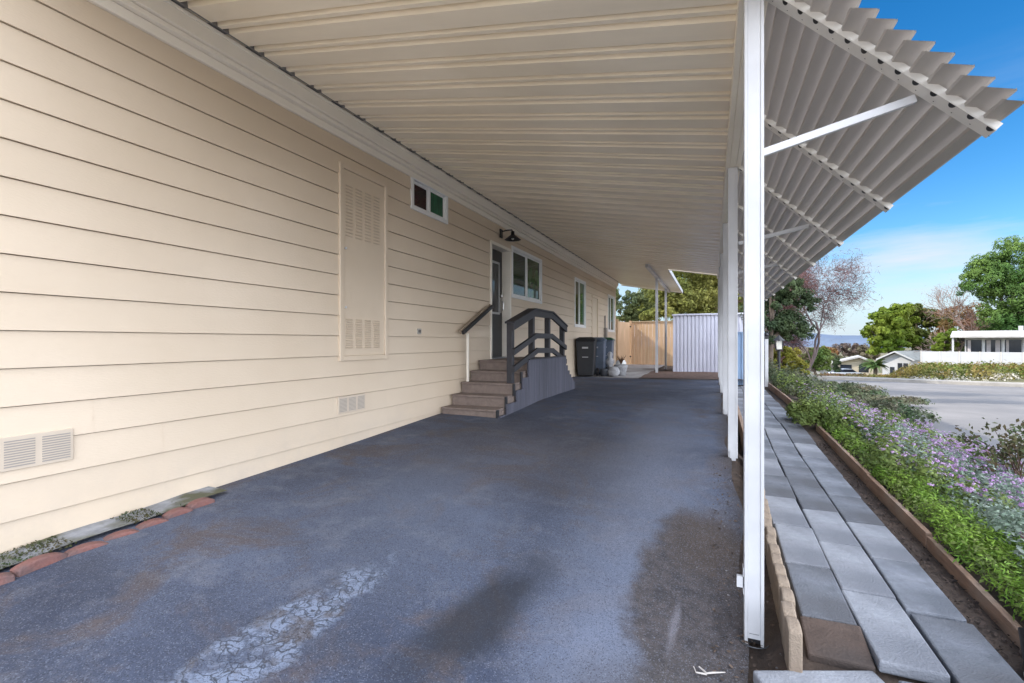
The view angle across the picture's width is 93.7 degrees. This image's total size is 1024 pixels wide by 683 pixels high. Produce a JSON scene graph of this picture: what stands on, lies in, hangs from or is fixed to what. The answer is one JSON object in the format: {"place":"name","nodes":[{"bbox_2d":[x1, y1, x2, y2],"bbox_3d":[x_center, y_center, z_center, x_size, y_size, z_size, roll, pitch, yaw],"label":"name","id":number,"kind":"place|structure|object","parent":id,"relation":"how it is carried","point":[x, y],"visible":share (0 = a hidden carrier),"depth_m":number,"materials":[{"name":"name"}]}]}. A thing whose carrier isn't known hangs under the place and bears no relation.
{"place":"outdoors","nodes":[
{"label":"outdoors","id":0,"kind":"place"},
{"bbox_2d":[0,377,748,682],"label":"driveway","id":1,"kind":"structure","parent":0,"point":[520,546],"depth_m":2.58,"materials":[{"name":"grey asphalt"}]},
{"bbox_2d":[0,572,14,585],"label":"edging block","id":2,"kind":"structure","parent":1,"relation":"on","point":[7,577],"depth_m":2.29,"materials":[{"name":"red concrete"}]},
{"bbox_2d":[10,552,66,576],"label":"edging block","id":3,"kind":"structure","parent":1,"relation":"on","point":[28,566],"depth_m":2.41,"materials":[{"name":"red concrete"}]},
{"bbox_2d":[64,541,108,556],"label":"edging block","id":4,"kind":"structure","parent":1,"relation":"on","point":[81,548],"depth_m":2.61,"materials":[{"name":"red concrete"}]},
{"bbox_2d":[0,486,226,568],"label":"concrete strip","id":5,"kind":"object","parent":1,"relation":"on","point":[84,532],"visible":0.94,"depth_m":2.87,"materials":[{"name":"grey concrete"}]},
{"bbox_2d":[0,502,184,569],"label":"wall weeds","id":6,"kind":"object","parent":5,"relation":"on","point":[146,515],"depth_m":2.61,"materials":[{"name":"green plant"}]},
{"bbox_2d":[103,529,138,540],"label":"edging block","id":7,"kind":"structure","parent":1,"relation":"on","point":[118,534],"depth_m":2.78,"materials":[{"name":"red concrete"}]},
{"bbox_2d":[135,518,168,529],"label":"edging block","id":8,"kind":"structure","parent":1,"relation":"on","point":[149,523],"depth_m":2.93,"materials":[{"name":"red concrete"}]},
{"bbox_2d":[162,507,192,518],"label":"edging block","id":9,"kind":"structure","parent":1,"relation":"on","point":[174,512],"depth_m":3.08,"materials":[{"name":"red concrete"}]},
{"bbox_2d":[185,497,214,508],"bbox_3d":[-2.121,1.109,3.266,0.070,0.072,0.165,2,3,26],"label":"edging block","id":10,"kind":"object","parent":1,"relation":"on","point":[198,503],"depth_m":3.24,"materials":[{"name":"red concrete"}]},
{"bbox_2d":[441,308,574,417],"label":"entry steps","id":11,"kind":"structure","parent":1,"relation":"on","point":[500,387],"depth_m":7.23,"materials":[{"name":"brown paint"}]},
{"bbox_2d":[459,304,493,381],"bbox_3d":[-0.538,-0.014,7.465,0.075,1.215,1.050,0,0,23],"label":"wall handrail","id":12,"kind":"object","parent":11,"relation":"on","point":[472,322],"depth_m":7.13,"materials":[{"name":"white paint"}]},
{"bbox_2d":[177,0,1023,647],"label":"carport","id":13,"kind":"object","parent":1,"relation":"on","point":[755,154],"visible":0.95,"depth_m":3.35,"materials":[{"name":"paint"}]},
{"bbox_2d":[634,333,930,347],"bbox_3d":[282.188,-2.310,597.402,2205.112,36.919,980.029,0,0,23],"label":"hills","id":14,"kind":"structure","parent":0,"point":[826,340],"depth_m":875.54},
{"bbox_2d":[616,0,1023,336],"label":"sky","id":15,"kind":"structure","parent":0,"point":[925,241],"materials":[{"name":"blue"}]},
{"bbox_2d":[634,346,1023,682],"bbox_3d":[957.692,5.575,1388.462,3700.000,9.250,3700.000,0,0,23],"label":"ground","id":16,"kind":"structure","parent":0,"point":[761,658],"depth_m":2.55,"materials":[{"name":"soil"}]},
{"bbox_2d":[0,0,618,552],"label":"mobile home","id":17,"kind":"object","parent":16,"relation":"on","point":[224,258],"visible":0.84,"depth_m":3.53,"materials":[{"name":"beige paint"}]},
{"bbox_2d":[410,177,447,223],"bbox_3d":[-1.109,-1.865,6.373,0.090,0.430,0.888,0,0,23],"label":"window","id":18,"kind":"structure","parent":17,"relation":"in","point":[426,200],"depth_m":6.36,"materials":[{"name":"white plastic"}]},
{"bbox_2d":[492,249,503,356],"bbox_3d":[-0.326,-0.688,8.546,0.125,1.931,0.790,0,0,23],"label":"door","id":19,"kind":"structure","parent":17,"relation":"in","point":[497,295],"depth_m":8.69,"materials":[{"name":"grey paint"}]},
{"bbox_2d":[499,229,520,241],"bbox_3d":[-0.031,-1.877,8.390,0.377,0.205,0.288,0,0,0],"label":"barn light","id":20,"kind":"object","parent":17,"relation":"attached to","point":[512,237],"visible":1,"depth_m":8.43,"materials":[{"name":"black paint"}]},
{"bbox_2d":[511,245,541,303],"bbox_3d":[0.291,-1.305,9.733,0.090,0.970,1.721,0,0,23],"label":"window","id":21,"kind":"structure","parent":17,"relation":"in","point":[526,269],"depth_m":9.71,"materials":[{"name":"white plastic"}]},
{"bbox_2d":[574,277,585,327],"bbox_3d":[1.905,-1.078,13.608,0.090,1.365,1.224,0,0,23],"label":"window","id":22,"kind":"structure","parent":17,"relation":"in","point":[580,285],"depth_m":13.60,"materials":[{"name":"white plastic"}]},
{"bbox_2d":[591,295,597,336],"bbox_3d":[2.625,-0.350,15.327,0.076,2.200,0.847,0,0,23],"label":"utility door","id":23,"kind":"structure","parent":17,"relation":"in","point":[594,313],"depth_m":15.33,"materials":[{"name":"beige paint"}]},
{"bbox_2d":[607,294,614,331],"bbox_3d":[3.649,-1.025,17.794,0.090,1.350,1.237,0,0,23],"label":"window","id":24,"kind":"structure","parent":17,"relation":"in","point":[611,299],"depth_m":17.96,"materials":[{"name":"white plastic"}]},
{"bbox_2d":[575,364,663,377],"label":"concrete walk","id":25,"kind":"structure","parent":16,"relation":"on","point":[636,370],"depth_m":15.25,"materials":[{"name":"grey concrete"}]},
{"bbox_2d":[575,337,598,375],"bbox_3d":[2.053,0.414,13.204,0.600,1.070,0.716,0,0,16],"label":"trash bin","id":26,"kind":"object","parent":25,"relation":"on","point":[586,354],"visible":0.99,"depth_m":12.91,"materials":[{"name":"black plastic"}]},
{"bbox_2d":[594,337,607,373],"bbox_3d":[2.454,0.414,13.904,0.600,1.070,0.716,0,0,17],"label":"trash bin","id":27,"kind":"object","parent":25,"relation":"on","point":[600,352],"visible":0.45,"depth_m":13.57,"materials":[{"name":"grey plastic"}]},
{"bbox_2d":[603,337,614,368],"bbox_3d":[2.835,0.414,14.611,0.600,1.070,0.716,0,0,17],"label":"trash bin","id":28,"kind":"object","parent":25,"relation":"on","point":[610,344],"visible":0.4,"depth_m":14.27,"materials":[{"name":"grey plastic"}]},
{"bbox_2d":[616,287,654,344],"bbox_3d":[6.878,-0.887,29.179,4.398,6.170,2.061,0,0,5],"label":"broadleaf tree","id":29,"kind":"object","parent":16,"relation":"on","point":[630,312],"visible":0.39,"depth_m":28.70,"materials":[{"name":"green plant"}]},
{"bbox_2d":[616,319,672,365],"bbox_3d":[6.397,0.090,18.695,4.370,1.920,1.855,0,0,23],"label":"wood fence","id":30,"kind":"object","parent":16,"relation":"on","point":[644,342],"visible":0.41,"depth_m":19.87,"materials":[{"name":"brown wood"}]},
{"bbox_2d":[639,271,742,320],"bbox_3d":[9.951,-3.107,25.131,6.250,9.762,4.754,0,0,23],"label":"broadleaf tree","id":31,"kind":"object","parent":16,"relation":"on","point":[700,290],"visible":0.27,"depth_m":24.48,"materials":[{"name":"green plant"}]},
{"bbox_2d":[640,371,742,379],"bbox_3d":[5.047,0.921,13.205,2.640,0.047,3.040,0,0,23],"label":"soil bed","id":32,"kind":"object","parent":16,"relation":"on","point":[686,375],"visible":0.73,"depth_m":13.06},
{"bbox_2d":[672,313,742,371],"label":"metal shed","id":33,"kind":"structure","parent":16,"relation":"on","point":[695,342],"depth_m":14.67,"materials":[{"name":"white metal"}]},
{"bbox_2d":[738,409,742,449],"bbox_3d":[2.713,1.057,5.667,0.040,0.288,1.838,0,0,23],"label":"border board","id":34,"kind":"object","parent":16,"relation":"on","point":[740,424],"visible":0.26,"depth_m":5.68,"materials":[{"name":"brown wood"}]},
{"bbox_2d":[711,465,778,680],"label":"leaf litter","id":35,"kind":"object","parent":16,"relation":"on","point":[744,641],"visible":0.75,"depth_m":2.37,"materials":[{"name":"brown plant"}]},
{"bbox_2d":[738,332,764,384],"bbox_3d":[5.724,0.407,11.514,0.590,1.285,0.060,0,0,23],"label":"screen panel","id":36,"kind":"object","parent":16,"relation":"on","point":[740,356],"visible":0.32,"depth_m":11.61,"materials":[{"name":"blue paint"}]},
{"bbox_2d":[764,332,768,386],"bbox_3d":[6.021,0.425,11.358,0.099,1.290,0.099,0,0,23],"label":"square post","id":37,"kind":"object","parent":16,"relation":"on","point":[766,336],"visible":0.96,"depth_m":11.32,"materials":[{"name":"white paint"}]},
{"bbox_2d":[764,445,777,460],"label":"paver","id":38,"kind":"object","parent":16,"relation":"on","point":[769,453],"visible":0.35,"depth_m":5.03,"materials":[{"name":"grey concrete"}]},
{"bbox_2d":[765,535,776,569],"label":"edging block","id":39,"kind":"structure","parent":16,"relation":"on","point":[771,539],"depth_m":2.74,"materials":[{"name":"beige concrete"}]},
{"bbox_2d":[764,458,784,476],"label":"paver","id":40,"kind":"object","parent":16,"relation":"on","point":[772,467],"visible":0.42,"depth_m":4.51,"materials":[{"name":"concrete"}]},
{"bbox_2d":[768,543,780,578],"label":"edging block","id":41,"kind":"structure","parent":16,"relation":"on","point":[773,548],"depth_m":2.64,"materials":[{"name":"beige concrete"}]},
{"bbox_2d":[770,553,782,593],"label":"edging block","id":42,"kind":"structure","parent":16,"relation":"on","point":[775,558],"depth_m":2.52,"materials":[{"name":"beige concrete"}]},
{"bbox_2d":[764,427,789,438],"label":"paver","id":43,"kind":"object","parent":16,"relation":"on","point":[779,433],"visible":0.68,"depth_m":5.86,"materials":[{"name":"concrete"}]},
{"bbox_2d":[773,335,784,372],"bbox_3d":[7.120,0.492,12.800,0.300,1.331,0.300,0,0,23],"label":"lamp post","id":44,"kind":"object","parent":16,"relation":"on","point":[778,340],"visible":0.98,"depth_m":12.76,"materials":[{"name":"black metal"}]},
{"bbox_2d":[773,563,786,607],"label":"edging block","id":45,"kind":"structure","parent":16,"relation":"on","point":[779,569],"depth_m":2.41,"materials":[{"name":"beige concrete"}]},
{"bbox_2d":[764,475,796,499],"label":"paver","id":46,"kind":"object","parent":16,"relation":"on","point":[777,486],"visible":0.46,"depth_m":4.00,"materials":[{"name":"concrete"}]},
{"bbox_2d":[738,276,822,379],"bbox_3d":[7.952,-1.139,14.461,2.762,5.281,1.481,0,0,8],"label":"oak tree","id":47,"kind":"object","parent":16,"relation":"on","point":[785,326],"visible":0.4,"depth_m":14.33,"materials":[{"name":"green plant"}]},
{"bbox_2d":[775,574,789,621],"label":"edging block","id":48,"kind":"structure","parent":16,"relation":"on","point":[782,581],"depth_m":2.29,"materials":[{"name":"beige concrete"}]},
{"bbox_2d":[768,438,797,452],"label":"paver","id":49,"kind":"object","parent":16,"relation":"on","point":[782,445],"visible":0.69,"depth_m":5.32,"materials":[{"name":"grey concrete"}]},
{"bbox_2d":[764,346,809,374],"bbox_3d":[8.732,0.901,15.356,1.537,1.522,0.820,0,0,-4],"label":"shrub","id":50,"kind":"object","parent":16,"relation":"on","point":[789,353],"visible":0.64,"depth_m":15.21,"materials":[{"name":"green plant"}]},
{"bbox_2d":[779,587,794,636],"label":"edging block","id":51,"kind":"structure","parent":16,"relation":"on","point":[787,594],"depth_m":2.19,"materials":[{"name":"beige concrete"}]},
{"bbox_2d":[765,495,809,527],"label":"paver","id":52,"kind":"object","parent":16,"relation":"on","point":[785,511],"visible":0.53,"depth_m":3.45,"materials":[{"name":"concrete"}]},
{"bbox_2d":[780,601,796,653],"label":"edging block","id":53,"kind":"structure","parent":16,"relation":"on","point":[787,609],"depth_m":2.07,"materials":[{"name":"beige concrete"}]},
{"bbox_2d":[774,451,807,468],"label":"paver","id":54,"kind":"object","parent":16,"relation":"on","point":[790,459],"visible":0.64,"depth_m":4.80,"materials":[{"name":"grey concrete"}]},
{"bbox_2d":[784,616,802,672],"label":"edging block","id":55,"kind":"structure","parent":16,"relation":"on","point":[793,634],"depth_m":1.93,"materials":[{"name":"beige concrete"}]},
{"bbox_2d":[781,423,807,432],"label":"paver","id":56,"kind":"object","parent":16,"relation":"on","point":[792,427],"visible":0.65,"depth_m":6.15,"materials":[{"name":"concrete"}]},
{"bbox_2d":[786,431,815,444],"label":"paver","id":57,"kind":"object","parent":16,"relation":"on","point":[800,437],"visible":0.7,"depth_m":5.63,"materials":[{"name":"concrete"}]},
{"bbox_2d":[782,466,820,487],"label":"paver","id":58,"kind":"object","parent":16,"relation":"on","point":[800,476],"visible":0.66,"depth_m":4.27,"materials":[{"name":"concrete"}]},
{"bbox_2d":[774,523,830,569],"bbox_3d":[1.780,1.271,2.971,0.234,0.067,0.576,0,0,23],"label":"paver","id":59,"kind":"object","parent":16,"relation":"on","point":[799,545],"visible":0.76,"depth_m":2.92,"materials":[{"name":"concrete"}]},
{"bbox_2d":[793,443,827,458],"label":"paver","id":60,"kind":"object","parent":16,"relation":"on","point":[810,450],"visible":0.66,"depth_m":5.10,"materials":[{"name":"concrete"}]},
{"bbox_2d":[738,245,882,375],"bbox_3d":[10.206,-0.676,16.664,4.435,5.582,4.764,0,0,-37],"label":"bare tree","id":61,"kind":"object","parent":16,"relation":"on","point":[808,283],"visible":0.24,"depth_m":16.20,"materials":[{"name":"grey plant"}]},
{"bbox_2d":[791,485,838,512],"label":"paver","id":62,"kind":"object","parent":16,"relation":"on","point":[811,498],"visible":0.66,"depth_m":3.72,"materials":[{"name":"concrete"}]},
{"bbox_2d":[795,345,834,376],"bbox_3d":[16.263,1.303,25.778,1.911,2.187,1.321,0,0,5],"label":"shrub","id":63,"kind":"object","parent":16,"relation":"on","point":[822,359],"visible":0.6,"depth_m":25.62,"materials":[{"name":"green plant"}]},
{"bbox_2d":[753,670,884,682],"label":"paver","id":64,"kind":"object","parent":16,"relation":"on","point":[785,676],"visible":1,"depth_m":1.90,"materials":[{"name":"concrete"}]},
{"bbox_2d":[786,563,856,625],"bbox_3d":[1.558,1.289,2.446,0.226,0.065,0.548,0,0,23],"label":"paver","id":65,"kind":"object","parent":16,"relation":"on","point":[817,593],"visible":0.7,"depth_m":2.40,"materials":[{"name":"concrete"}]},
{"bbox_2d":[802,457,842,476],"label":"paver","id":66,"kind":"object","parent":16,"relation":"on","point":[820,466],"visible":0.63,"depth_m":4.55,"materials":[{"name":"grey concrete"}]},
{"bbox_2d":[802,509,860,546],"bbox_3d":[2.128,1.260,3.223,0.229,0.071,0.582,0,0,23],"label":"paver","id":67,"kind":"object","parent":16,"relation":"on","point":[828,526],"visible":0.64,"depth_m":3.19,"materials":[{"name":"concrete"}]},
{"bbox_2d":[813,474,860,497],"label":"paver","id":68,"kind":"object","parent":16,"relation":"on","point":[834,485],"visible":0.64,"depth_m":4.01,"materials":[{"name":"grey concrete"}]},
{"bbox_2d":[800,616,875,672],"bbox_3d":[1.398,1.312,2.080,0.240,0.091,0.248,0,0,23],"label":"paver","id":69,"kind":"object","parent":16,"relation":"on","point":[837,644],"visible":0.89,"depth_m":2.05,"materials":[{"name":"brown concrete"}]},
{"bbox_2d":[816,424,870,483],"bbox_3d":[3.477,1.170,5.122,0.032,0.240,2.176,0,0,23],"label":"border board","id":70,"kind":"object","parent":16,"relation":"on","point":[854,465],"visible":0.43,"depth_m":4.78,"materials":[{"name":"brown wood"}]},
{"bbox_2d":[813,372,875,376],"bbox_3d":[32.454,3.416,46.835,5.689,2.271,32.420,0,0,37],"label":"yard groundcover","id":71,"kind":"object","parent":16,"relation":"on","point":[846,374],"visible":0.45,"depth_m":36.09,"materials":[{"name":"green plant"}]},
{"bbox_2d":[832,343,861,357],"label":"tree","id":72,"kind":"object","parent":16,"relation":"on","point":[849,352],"visible":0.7,"depth_m":153.39,"materials":[{"name":"brown plant"}]},
{"bbox_2d":[764,357,941,426],"bbox_3d":[9.257,1.146,13.884,3.928,1.407,13.978,0,0,23],"label":"dark groundcover","id":73,"kind":"object","parent":16,"relation":"on","point":[859,392],"visible":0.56,"depth_m":10.84,"materials":[{"name":"green plant"}]},
{"bbox_2d":[828,495,884,525],"bbox_3d":[2.509,1.250,3.525,0.228,0.063,0.558,0,0,23],"label":"paver","id":74,"kind":"object","parent":16,"relation":"on","point":[854,510],"visible":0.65,"depth_m":3.48,"materials":[{"name":"concrete"}]},
{"bbox_2d":[818,541,895,598],"bbox_3d":[1.901,1.275,2.681,0.233,0.070,0.589,0,0,23],"label":"paver","id":75,"kind":"object","parent":16,"relation":"on","point":[853,568],"visible":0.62,"depth_m":2.62,"materials":[{"name":"concrete"}]},
{"bbox_2d":[838,355,881,374],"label":"arched house","id":76,"kind":"structure","parent":16,"relation":"on","point":[853,362],"depth_m":76.69,"materials":[{"name":"beige paint"}]},
{"bbox_2d":[852,343,880,359],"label":"tree","id":77,"kind":"object","parent":16,"relation":"on","point":[862,349],"visible":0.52,"depth_m":140.02,"materials":[{"name":"brown plant"}]},
{"bbox_2d":[858,359,891,374],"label":"palm tree","id":78,"kind":"object","parent":16,"relation":"on","point":[873,364],"visible":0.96,"depth_m":49.73,"materials":[{"name":"green plant"}]},
{"bbox_2d":[846,522,918,564],"bbox_3d":[2.291,1.265,2.998,0.229,0.059,0.572,0,0,23],"label":"paver","id":79,"kind":"object","parent":16,"relation":"on","point":[879,542],"visible":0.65,"depth_m":2.95,"materials":[{"name":"concrete"}]},
{"bbox_2d":[859,302,922,355],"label":"broadleaf tree","id":80,"kind":"object","parent":16,"relation":"on","point":[885,331],"visible":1,"depth_m":61.24,"materials":[{"name":"green plant"}]},
{"bbox_2d":[841,590,949,682],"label":"paver","id":81,"kind":"object","parent":16,"relation":"on","point":[897,644],"visible":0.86,"depth_m":2.04,"materials":[{"name":"concrete"}]},
{"bbox_2d":[866,474,931,547],"bbox_3d":[2.809,1.238,3.531,0.032,0.205,1.246,0,0,23],"label":"border board","id":82,"kind":"object","parent":16,"relation":"on","point":[914,526],"visible":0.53,"depth_m":3.38,"materials":[{"name":"brown wood"}]},
{"bbox_2d":[775,369,1023,615],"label":"leafy groundcover","id":83,"kind":"object","parent":16,"relation":"on","point":[816,413],"visible":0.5,"depth_m":4.23,"materials":[{"name":"green plant"}]},
{"bbox_2d":[798,383,1023,471],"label":"lilac flowers","id":84,"kind":"object","parent":83,"relation":"on","point":[904,424],"visible":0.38,"depth_m":6.18,"materials":[{"name":"purple plant"}]},
{"bbox_2d":[863,403,1023,472],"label":"purple flowers","id":85,"kind":"object","parent":83,"relation":"on","point":[981,457],"visible":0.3,"depth_m":6.19,"materials":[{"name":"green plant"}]},
{"bbox_2d":[797,387,1023,568],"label":"silver groundcover","id":86,"kind":"object","parent":16,"relation":"on","point":[1010,519],"visible":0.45,"depth_m":3.93,"materials":[{"name":"grey plant"}]},
{"bbox_2d":[816,391,1023,533],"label":"purple flowers","id":87,"kind":"object","parent":86,"relation":"on","point":[956,470],"visible":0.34,"depth_m":4.16,"materials":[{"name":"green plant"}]},
{"bbox_2d":[876,350,951,374],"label":"gabled house","id":88,"kind":"structure","parent":16,"relation":"on","point":[896,360],"depth_m":56.78,"materials":[{"name":"white paint"}]},
{"bbox_2d":[872,559,966,622],"bbox_3d":[2.070,1.279,2.475,0.232,0.063,0.563,0,0,23],"label":"paver","id":89,"kind":"object","parent":16,"relation":"on","point":[914,589],"visible":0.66,"depth_m":2.41,"materials":[{"name":"grey concrete"}]},
{"bbox_2d":[822,420,1023,620],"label":"feathery groundcover","id":90,"kind":"object","parent":16,"relation":"on","point":[999,553],"visible":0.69,"depth_m":2.79,"materials":[{"name":"green plant"}]},
{"bbox_2d":[899,303,958,350],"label":"broadleaf tree","id":91,"kind":"object","parent":16,"relation":"on","point":[927,323],"visible":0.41,"depth_m":63.14,"materials":[{"name":"green plant"}]},
{"bbox_2d":[857,359,1023,379],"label":"bank groundcover","id":92,"kind":"object","parent":16,"relation":"on","point":[976,368],"visible":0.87,"depth_m":24.98,"materials":[{"name":"green plant"}]},
{"bbox_2d":[930,328,960,351],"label":"tree","id":93,"kind":"object","parent":16,"relation":"on","point":[940,339],"visible":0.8,"depth_m":46.79,"materials":[{"name":"green plant"}]},
{"bbox_2d":[917,280,992,330],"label":"bare tree","id":94,"kind":"object","parent":16,"relation":"on","point":[937,297],"visible":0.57,"depth_m":53.60,"materials":[{"name":"brown plant"}]},
{"bbox_2d":[930,300,985,351],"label":"autumn tree","id":95,"kind":"object","parent":16,"relation":"on","point":[945,324],"visible":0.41,"depth_m":56.93,"materials":[{"name":"orange plant"}]},
{"bbox_2d":[897,369,1021,380],"bbox_3d":[22.986,1.775,24.660,7.966,0.782,3.841,0,0,0],"label":"pale groundcover","id":96,"kind":"object","parent":16,"relation":"on","point":[967,379],"visible":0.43,"depth_m":23.76,"materials":[{"name":"plant"}]},
{"bbox_2d":[911,614,1023,682],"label":"paver","id":97,"kind":"object","parent":16,"relation":"on","point":[966,653],"visible":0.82,"depth_m":1.97,"materials":[{"name":"concrete"}]},
{"bbox_2d":[921,351,1023,366],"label":"enclosure wall","id":98,"kind":"structure","parent":16,"relation":"on","point":[1017,358],"depth_m":35.08,"materials":[{"name":"white paint"}]},
{"bbox_2d":[927,536,1021,649],"bbox_3d":[2.206,1.310,2.117,0.032,0.230,1.811,0,0,23],"label":"border board","id":99,"kind":"object","parent":16,"relation":"on","point":[990,606],"visible":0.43,"depth_m":2.38,"materials":[{"name":"brown wood"}]},
{"bbox_2d":[947,417,1023,477],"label":"rose bush","id":100,"kind":"object","parent":16,"relation":"on","point":[1009,448],"visible":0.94,"depth_m":4.82,"materials":[{"name":"green plant"}]},
{"bbox_2d":[950,326,1023,351],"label":"deck house","id":101,"kind":"structure","parent":16,"relation":"on","point":[997,341],"depth_m":41.64,"materials":[{"name":"white paint"}]},
{"bbox_2d":[966,340,981,351],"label":"window","id":102,"kind":"structure","parent":101,"relation":"in","point":[971,345],"depth_m":42.60,"materials":[{"name":"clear glass"}]},
{"bbox_2d":[985,340,1000,351],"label":"window","id":103,"kind":"structure","parent":101,"relation":"in","point":[990,345],"depth_m":41.77,"materials":[{"name":"grey glass"}]},
{"bbox_2d":[1005,340,1020,351],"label":"window","id":104,"kind":"structure","parent":101,"relation":"in","point":[1010,345],"depth_m":40.93,"materials":[{"name":"grey glass"}]},
{"bbox_2d":[955,235,1023,330],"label":"tree","id":105,"kind":"object","parent":16,"relation":"on","point":[1007,313],"visible":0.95,"depth_m":49.51,"materials":[{"name":"green plant"}]},
{"bbox_2d":[1018,627,1023,667],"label":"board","id":106,"kind":"object","parent":16,"relation":"on","point":[1021,633],"visible":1,"depth_m":1.90,"materials":[{"name":"brown wood"}]},
{"bbox_2d":[813,379,1023,461],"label":"road","id":107,"kind":"structure","parent":0,"point":[954,405],"depth_m":12.88,"materials":[{"name":"grey asphalt"}]},
{"bbox_2d":[799,375,1023,386],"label":"kerb","id":108,"kind":"structure","parent":107,"relation":"on","point":[983,383],"depth_m":22.79,"materials":[{"name":"concrete"}]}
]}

